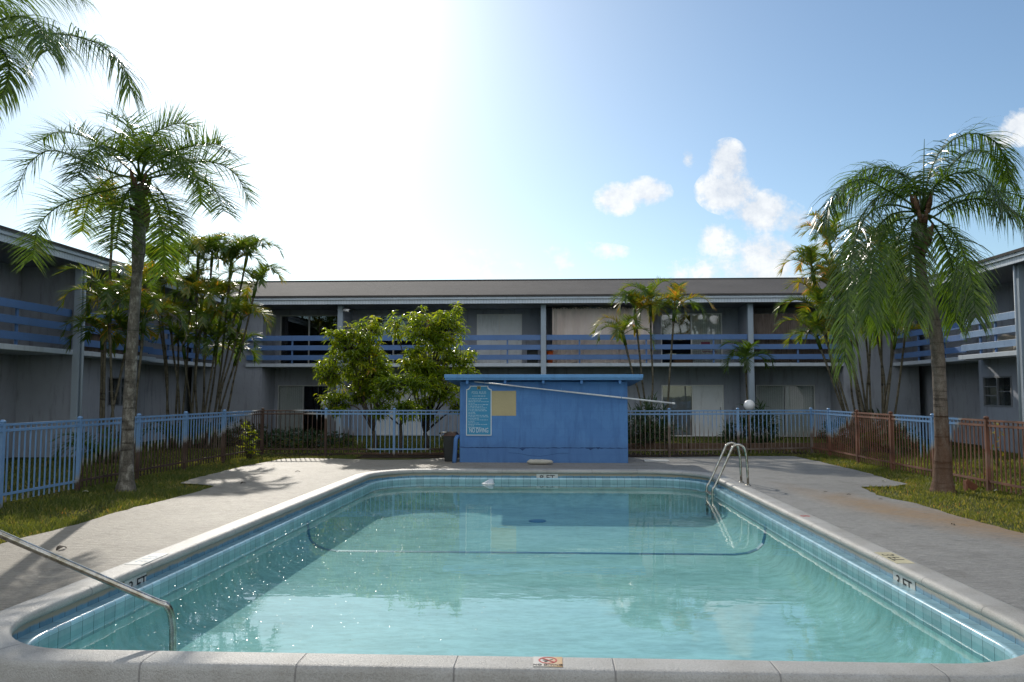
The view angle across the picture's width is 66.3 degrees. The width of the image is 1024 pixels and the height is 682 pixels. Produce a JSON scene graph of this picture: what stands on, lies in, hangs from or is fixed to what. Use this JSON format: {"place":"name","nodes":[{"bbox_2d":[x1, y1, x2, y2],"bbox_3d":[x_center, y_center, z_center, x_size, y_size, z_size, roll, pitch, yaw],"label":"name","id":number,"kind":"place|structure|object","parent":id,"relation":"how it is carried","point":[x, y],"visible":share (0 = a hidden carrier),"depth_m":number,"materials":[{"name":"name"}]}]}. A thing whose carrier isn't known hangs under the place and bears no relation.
{"place":"outdoors","nodes":[
{"label":"outdoors","id":0,"kind":"place"},
{"bbox_2d":[84,320,140,354],"bbox_3d":[-11.823,-0.105,23.081,0.034,0.958,3.680,0,-4,3],"label":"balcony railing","id":1,"kind":"object","parent":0,"point":[96,337],"visible":0.12,"depth_m":22.39,"materials":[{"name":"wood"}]},
{"bbox_2d":[3,442,285,499],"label":"grass","id":2,"kind":"structure","parent":0,"point":[42,472],"depth_m":17.66,"materials":[{"name":"green plant"}]},
{"bbox_2d":[0,433,1023,543],"bbox_3d":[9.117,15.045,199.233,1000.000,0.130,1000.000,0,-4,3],"label":"ground","id":3,"kind":"structure","parent":0,"point":[679,437],"depth_m":15.13,"materials":[{"name":"green plant"}]},
{"bbox_2d":[0,0,153,133],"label":"queen palm","id":4,"kind":"object","parent":3,"relation":"on","point":[41,36],"visible":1,"depth_m":10.25,"materials":[{"name":"green plant"}]},
{"bbox_2d":[0,225,226,457],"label":"apartment wing","id":5,"kind":"structure","parent":3,"relation":"on","point":[43,377],"depth_m":20.98,"materials":[{"name":"grey paint"}]},
{"bbox_2d":[107,377,123,405],"bbox_3d":[-12.227,1.572,24.417,0.100,0.890,1.470,0,-4,3],"label":"window","id":6,"kind":"structure","parent":5,"relation":"in","point":[119,392],"depth_m":24.37,"materials":[{"name":"paint"}]},
{"bbox_2d":[49,178,190,463],"bbox_3d":[-9.579,-0.458,19.264,3.119,7.013,3.405,2,-4,-26],"label":"areca palm","id":7,"kind":"object","parent":3,"relation":"on","point":[108,292],"visible":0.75,"depth_m":19.00,"materials":[{"name":"green plant"}]},
{"bbox_2d":[1,97,263,492],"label":"queen palm","id":8,"kind":"object","parent":3,"relation":"on","point":[145,151],"visible":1,"depth_m":13.59,"materials":[{"name":"green plant"}]},
{"bbox_2d":[0,408,264,507],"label":"metal fence","id":9,"kind":"object","parent":3,"relation":"on","point":[138,435],"visible":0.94,"depth_m":14.47,"materials":[{"name":"blue metal"}]},
{"bbox_2d":[0,453,362,543],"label":"grass","id":10,"kind":"structure","parent":3,"relation":"on","point":[69,501],"depth_m":12.62,"materials":[{"name":"green plant"}]},
{"bbox_2d":[116,227,289,448],"bbox_3d":[-9.592,-0.153,24.070,5.788,6.974,3.372,0,-4,3],"label":"areca palm","id":11,"kind":"object","parent":3,"relation":"on","point":[202,248],"visible":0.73,"depth_m":23.75,"materials":[{"name":"green plant"}]},
{"bbox_2d":[169,414,269,446],"bbox_3d":[-9.305,2.814,24.906,3.302,1.120,3.271,0,-4,3],"label":"hedge","id":12,"kind":"object","parent":3,"relation":"on","point":[251,430],"visible":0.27,"depth_m":24.50,"materials":[{"name":"green plant"}]},
{"bbox_2d":[236,421,260,458],"bbox_3d":[-6.791,2.550,20.328,0.585,1.033,0.542,-2,-4,26],"label":"fence weed","id":13,"kind":"object","parent":3,"relation":"on","point":[252,452],"visible":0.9,"depth_m":20.29,"materials":[{"name":"green plant"}]},
{"bbox_2d":[243,425,355,447],"bbox_3d":[-6.624,2.976,24.434,3.260,0.734,3.256,-1,-4,20],"label":"hedge","id":14,"kind":"object","parent":3,"relation":"on","point":[303,443],"visible":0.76,"depth_m":24.10,"materials":[{"name":"green plant"}]},
{"bbox_2d":[321,400,329,422],"bbox_3d":[-5.555,2.514,23.362,0.311,1.529,0.311,0,-4,3],"label":"globe lamp","id":15,"kind":"object","parent":3,"relation":"on","point":[323,407],"visible":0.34,"depth_m":23.30,"materials":[{"name":"glass"}]},
{"bbox_2d":[313,315,396,447],"bbox_3d":[-4.698,1.234,23.404,2.546,4.103,1.502,0,-4,-6],"label":"broadleaf tree","id":16,"kind":"object","parent":3,"relation":"on","point":[371,367],"visible":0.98,"depth_m":23.26,"materials":[{"name":"green plant"}]},
{"bbox_2d":[363,371,434,452],"bbox_3d":[-3.160,2.021,22.112,2.002,2.353,1.303,0,-4,3],"label":"broadleaf tree","id":17,"kind":"object","parent":3,"relation":"on","point":[383,386],"visible":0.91,"depth_m":22.02,"materials":[{"name":"green plant"}]},
{"bbox_2d":[383,301,480,450],"bbox_3d":[-2.393,1.044,23.270,3.087,4.465,1.822,0,-4,3],"label":"broadleaf tree","id":18,"kind":"object","parent":3,"relation":"on","point":[435,329],"visible":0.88,"depth_m":23.24,"materials":[{"name":"green plant"}]},
{"bbox_2d":[0,456,1023,610],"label":"pool deck","id":19,"kind":"structure","parent":3,"relation":"on","point":[987,559],"depth_m":10.55,"materials":[{"name":"concrete"}]},
{"bbox_2d":[439,431,458,461],"bbox_3d":[-1.559,2.592,19.358,0.448,0.742,0.436,0,-4,3],"label":"rubbish bin","id":20,"kind":"object","parent":19,"relation":"on","point":[448,438],"visible":0.88,"depth_m":19.18,"materials":[{"name":"black plastic"}]},
{"bbox_2d":[0,468,1023,681],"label":"swimming pool","id":21,"kind":"structure","parent":19,"relation":"in","point":[753,585],"depth_m":8.22,"materials":[{"name":"liquid"}]},
{"bbox_2d":[0,530,176,650],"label":"hand rail","id":22,"kind":"object","parent":21,"relation":"attached to","point":[81,569],"visible":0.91,"depth_m":5.17,"materials":[{"name":"silver metal"}]},
{"bbox_2d":[334,482,736,505],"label":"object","id":23,"kind":"structure","parent":21,"relation":"in","point":[525,491],"depth_m":14.78,"materials":[{"name":"blue tile"}]},
{"bbox_2d":[482,479,494,484],"bbox_3d":[-0.493,2.911,16.182,0.270,0.119,0.270,0,-4,3],"label":"chlorine floater","id":24,"kind":"object","parent":23,"relation":"on","point":[489,482],"visible":0.99,"depth_m":16.12,"materials":[{"name":"white paint"}]},
{"bbox_2d":[704,442,750,518],"bbox_3d":[3.970,2.559,14.466,0.740,1.357,0.600,0,-4,3],"label":"pool ladder","id":25,"kind":"object","parent":21,"relation":"on","point":[711,494],"visible":0.94,"depth_m":14.24,"materials":[{"name":"silver metal"}]},
{"bbox_2d":[527,459,552,464],"bbox_3d":[0.658,2.837,18.394,0.620,0.126,0.178,0,-4,3],"label":"rolled towel","id":26,"kind":"object","parent":19,"relation":"on","point":[538,461],"visible":1,"depth_m":18.33,"materials":[{"name":"white fabric"}]},
{"bbox_2d":[444,374,642,462],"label":"pool shed","id":27,"kind":"structure","parent":19,"relation":"on","point":[553,426],"depth_m":18.93,"materials":[{"name":"blue paint"}]},
{"bbox_2d":[466,386,491,435],"bbox_3d":[-0.804,1.688,19.018,0.618,1.204,0.029,0,-4,3],"label":"rules sign","id":28,"kind":"object","parent":27,"relation":"attached to","point":[478,410],"visible":1,"depth_m":19.01,"materials":[{"name":"blue metal"}]},
{"bbox_2d":[474,381,674,403],"bbox_3d":[1.492,1.241,18.841,4.811,0.563,0.048,0,-4,3],"label":"skimmer pole","id":29,"kind":"object","parent":27,"relation":"hanging from","point":[582,393],"visible":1,"depth_m":18.81,"materials":[{"name":"silver metal"}]},
{"bbox_2d":[159,436,931,455],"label":"grass","id":30,"kind":"structure","parent":3,"relation":"on","point":[384,440],"depth_m":24.22,"materials":[{"name":"green plant"}]},
{"bbox_2d":[191,277,920,438],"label":"apartment wing","id":31,"kind":"structure","parent":3,"relation":"on","point":[509,321],"depth_m":31.03,"materials":[{"name":"grey paint"}]},
{"bbox_2d":[277,385,328,434],"bbox_3d":[-8.484,2.809,31.858,2.090,2.030,0.148,0,-4,3],"label":"sliding door","id":32,"kind":"structure","parent":31,"relation":"in","point":[291,397],"depth_m":31.95,"materials":[{"name":"grey glass"}]},
{"bbox_2d":[279,315,337,363],"bbox_3d":[-8.289,-0.051,32.015,2.399,2.020,0.100,0,-4,3],"label":"sliding door","id":33,"kind":"structure","parent":31,"relation":"in","point":[280,315],"depth_m":32.02,"materials":[{"name":"white metal"}]},
{"bbox_2d":[367,315,419,362],"bbox_3d":[-4.817,-0.062,31.857,2.166,2.020,0.100,0,-4,3],"label":"sliding door","id":34,"kind":"structure","parent":31,"relation":"in","point":[367,315],"depth_m":31.88,"materials":[{"name":"white metal"}]},
{"bbox_2d":[369,385,429,435],"bbox_3d":[-4.524,2.796,31.653,2.471,2.030,0.100,0,-4,3],"label":"sliding door","id":35,"kind":"structure","parent":31,"relation":"in","point":[384,430],"depth_m":31.64,"materials":[{"name":"white glass"}]},
{"bbox_2d":[477,314,521,362],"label":"sliding door","id":36,"kind":"structure","parent":31,"relation":"in","point":[487,324],"depth_m":31.69,"materials":[{"name":"white paint"}]},
{"bbox_2d":[546,351,553,362],"bbox_3d":[1.464,0.589,30.242,0.292,0.546,0.290,0,-4,3],"label":"orange bucket","id":37,"kind":"object","parent":31,"relation":"on","point":[549,353],"visible":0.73,"depth_m":30.14,"materials":[{"name":"plastic"}]},
{"bbox_2d":[546,307,652,362],"bbox_3d":[3.417,-0.230,30.276,4.219,2.204,0.181,0,-4,3],"label":"curtain","id":38,"kind":"object","parent":31,"relation":"hanging from","point":[573,321],"visible":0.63,"depth_m":30.30,"materials":[{"name":"fabric"}]},
{"bbox_2d":[660,313,722,362],"bbox_3d":[7.165,-0.097,31.336,2.429,2.020,0.148,0,-4,3],"label":"sliding door","id":39,"kind":"structure","parent":31,"relation":"in","point":[712,324],"depth_m":31.38,"materials":[{"name":"white paint"}]},
{"bbox_2d":[661,385,723,435],"bbox_3d":[7.171,2.761,31.133,2.442,2.030,0.125,0,-4,3],"label":"sliding door","id":40,"kind":"structure","parent":31,"relation":"in","point":[704,397],"depth_m":31.15,"materials":[{"name":"white paint"}]},
{"bbox_2d":[756,385,815,436],"bbox_3d":[10.806,2.751,30.979,2.283,2.030,0.148,0,-4,3],"label":"sliding door","id":41,"kind":"structure","parent":31,"relation":"in","point":[794,397],"depth_m":31.04,"materials":[{"name":"grey glass"}]},
{"bbox_2d":[761,313,819,362],"bbox_3d":[11.038,-0.110,31.135,2.268,2.020,0.100,0,-4,3],"label":"sliding door","id":42,"kind":"structure","parent":31,"relation":"in","point":[761,313],"depth_m":31.16,"materials":[{"name":"white metal"}]},
{"bbox_2d":[268,451,876,458],"bbox_3d":[1.698,3.154,21.684,16.600,0.049,2.600,0,-4,3],"label":"mulch bed","id":43,"kind":"object","parent":3,"relation":"on","point":[633,454],"visible":0.25,"depth_m":21.21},
{"bbox_2d":[263,408,459,455],"bbox_3d":[-3.946,2.470,21.176,5.522,1.327,0.093,0,-4,0],"label":"metal fence","id":44,"kind":"object","parent":43,"relation":"on","point":[394,414],"visible":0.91,"depth_m":21.17,"materials":[{"name":"metal"}]},
{"bbox_2d":[346,452,443,454],"bbox_3d":[-3.113,3.100,21.556,3.002,0.080,0.090,0,-4,5],"label":"timber log","id":45,"kind":"object","parent":43,"relation":"on","point":[428,453],"visible":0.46,"depth_m":21.50,"materials":[{"name":"brown wood"}]},
{"bbox_2d":[628,407,812,456],"bbox_3d":[5.604,2.467,21.136,5.552,1.327,0.272,1,-4,-10],"label":"metal fence","id":46,"kind":"object","parent":43,"relation":"on","point":[669,410],"visible":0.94,"depth_m":21.04,"materials":[{"name":"metal"}]},
{"bbox_2d":[744,400,754,451],"bbox_3d":[6.793,2.448,22.401,0.311,1.534,0.311,0,-4,3],"label":"globe lamp","id":47,"kind":"object","parent":43,"relation":"on","point":[749,404],"visible":0.84,"depth_m":22.35,"materials":[{"name":"glass"}]},
{"bbox_2d":[589,277,716,442],"bbox_3d":[4.435,0.666,25.007,3.955,5.450,2.873,0,-4,3],"label":"areca palm","id":48,"kind":"object","parent":3,"relation":"on","point":[648,292],"visible":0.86,"depth_m":24.91,"materials":[{"name":"green plant"}]},
{"bbox_2d":[628,391,684,447],"bbox_3d":[3.987,2.368,23.318,2.146,1.798,2.132,0,-4,3],"label":"spiky shrub","id":49,"kind":"object","parent":3,"relation":"on","point":[655,433],"visible":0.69,"depth_m":23.08,"materials":[{"name":"green plant"}]},
{"bbox_2d":[715,416,743,442],"bbox_3d":[6.785,2.814,24.191,1.104,1.038,1.293,0,-4,3],"label":"spiky shrub","id":50,"kind":"object","parent":3,"relation":"on","point":[727,433],"visible":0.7,"depth_m":24.10,"materials":[{"name":"green plant"}]},
{"bbox_2d":[628,443,844,451],"bbox_3d":[6.359,3.115,22.938,6.600,0.274,0.120,0,-4,3],"label":"timber edging","id":51,"kind":"object","parent":3,"relation":"on","point":[688,446],"visible":0.4,"depth_m":22.89,"materials":[{"name":"brown wood"}]},
{"bbox_2d":[718,339,776,442],"bbox_3d":[7.547,1.624,25.401,1.989,3.583,1.856,2,-4,-30],"label":"palm","id":52,"kind":"object","parent":3,"relation":"on","point":[743,351],"visible":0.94,"depth_m":25.32,"materials":[{"name":"green plant"}]},
{"bbox_2d":[731,397,782,442],"bbox_3d":[7.379,2.493,23.739,1.603,1.605,1.422,-4,-5,44],"label":"spiky shrub","id":53,"kind":"object","parent":3,"relation":"on","point":[758,439],"visible":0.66,"depth_m":23.60,"materials":[{"name":"green plant"}]},
{"bbox_2d":[773,208,951,454],"bbox_3d":[9.949,-0.271,22.049,5.253,7.050,3.212,0,-4,3],"label":"areca palm","id":54,"kind":"object","parent":3,"relation":"on","point":[809,256],"visible":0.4,"depth_m":21.99,"materials":[{"name":"green plant"}]},
{"bbox_2d":[715,452,1023,532],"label":"grass","id":55,"kind":"structure","parent":3,"relation":"on","point":[916,478],"depth_m":13.20,"materials":[{"name":"green plant"}]},
{"bbox_2d":[817,409,922,450],"bbox_3d":[10.441,2.587,22.828,2.697,1.297,2.809,2,-4,-30],"label":"hedge","id":56,"kind":"object","parent":3,"relation":"on","point":[869,433],"visible":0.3,"depth_m":22.46,"materials":[{"name":"green plant"}]},
{"bbox_2d":[808,116,1023,493],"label":"queen palm","id":57,"kind":"object","parent":3,"relation":"on","point":[862,306],"visible":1,"depth_m":13.35,"materials":[{"name":"green plant"}]},
{"bbox_2d":[811,408,1023,494],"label":"metal fence","id":58,"kind":"object","parent":3,"relation":"on","point":[986,440],"visible":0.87,"depth_m":15.89,"materials":[{"name":"metal"}]},
{"bbox_2d":[893,247,1023,457],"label":"apartment wing","id":59,"kind":"structure","parent":3,"relation":"on","point":[983,378],"depth_m":23.99,"materials":[{"name":"grey paint"}]},
{"bbox_2d":[982,376,1012,406],"bbox_3d":[14.405,1.491,23.205,0.100,0.890,1.470,0,-4,3],"label":"window","id":60,"kind":"structure","parent":59,"relation":"in","point":[985,400],"depth_m":23.20,"materials":[{"name":"paint"}]},
{"bbox_2d":[963,479,977,491],"bbox_3d":[7.921,2.488,13.497,0.269,0.232,0.102,0,-4,-3],"label":"rock","id":61,"kind":"object","parent":3,"relation":"on","point":[969,484],"visible":0.79,"depth_m":13.52,"materials":[{"name":"brown stone"}]},
{"bbox_2d":[992,423,1005,467],"bbox_3d":[11.088,2.366,17.892,0.345,1.065,0.334,-2,-4,28],"label":"dry weed","id":62,"kind":"object","parent":3,"relation":"on","point":[998,463],"visible":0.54,"depth_m":17.87,"materials":[{"name":"plant"}]},
{"bbox_2d":[0,0,1023,280],"label":"sky","id":63,"kind":"structure","parent":0,"point":[383,139],"materials":[{"name":"blue"}]},
{"bbox_2d":[527,350,537,362],"bbox_3d":[0.799,0.571,30.525,0.450,0.620,0.380,0,-4,3],"label":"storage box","id":64,"kind":"object","parent":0,"point":[532,352],"visible":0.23,"depth_m":30.35,"materials":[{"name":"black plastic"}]},
{"bbox_2d":[643,459,668,461],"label":"paving slab","id":65,"kind":"structure","parent":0,"point":[655,460],"depth_m":19.15,"materials":[{"name":"white concrete"}]},
{"bbox_2d":[673,359,692,362],"bbox_3d":[6.706,0.776,30.743,0.730,0.240,0.430,0,-4,3],"label":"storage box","id":66,"kind":"object","parent":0,"point":[682,360],"visible":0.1,"depth_m":30.54,"materials":[{"name":"metal"}]},
{"bbox_2d":[700,342,717,362],"bbox_3d":[7.656,0.450,30.446,0.465,0.869,0.515,1,-4,-20],"label":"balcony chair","id":67,"kind":"object","parent":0,"point":[707,351],"visible":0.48,"depth_m":30.59,"materials":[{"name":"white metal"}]},
{"bbox_2d":[753,313,838,362],"bbox_3d":[10.789,-0.117,29.813,3.156,1.878,0.034,0,-4,3],"label":"bamboo screen","id":68,"kind":"object","parent":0,"point":[763,324],"visible":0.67,"depth_m":29.84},
{"bbox_2d":[846,444,1023,485],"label":"grass","id":69,"kind":"structure","parent":0,"point":[994,466],"depth_m":19.05,"materials":[{"name":"green plant"}]},
{"bbox_2d":[993,334,1014,351],"bbox_3d":[14.245,0.077,22.501,0.612,0.539,1.024,0,-4,3],"label":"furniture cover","id":70,"kind":"object","parent":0,"point":[1005,337],"visible":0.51,"depth_m":22.32,"materials":[{"name":"beige fabric"}]}
]}

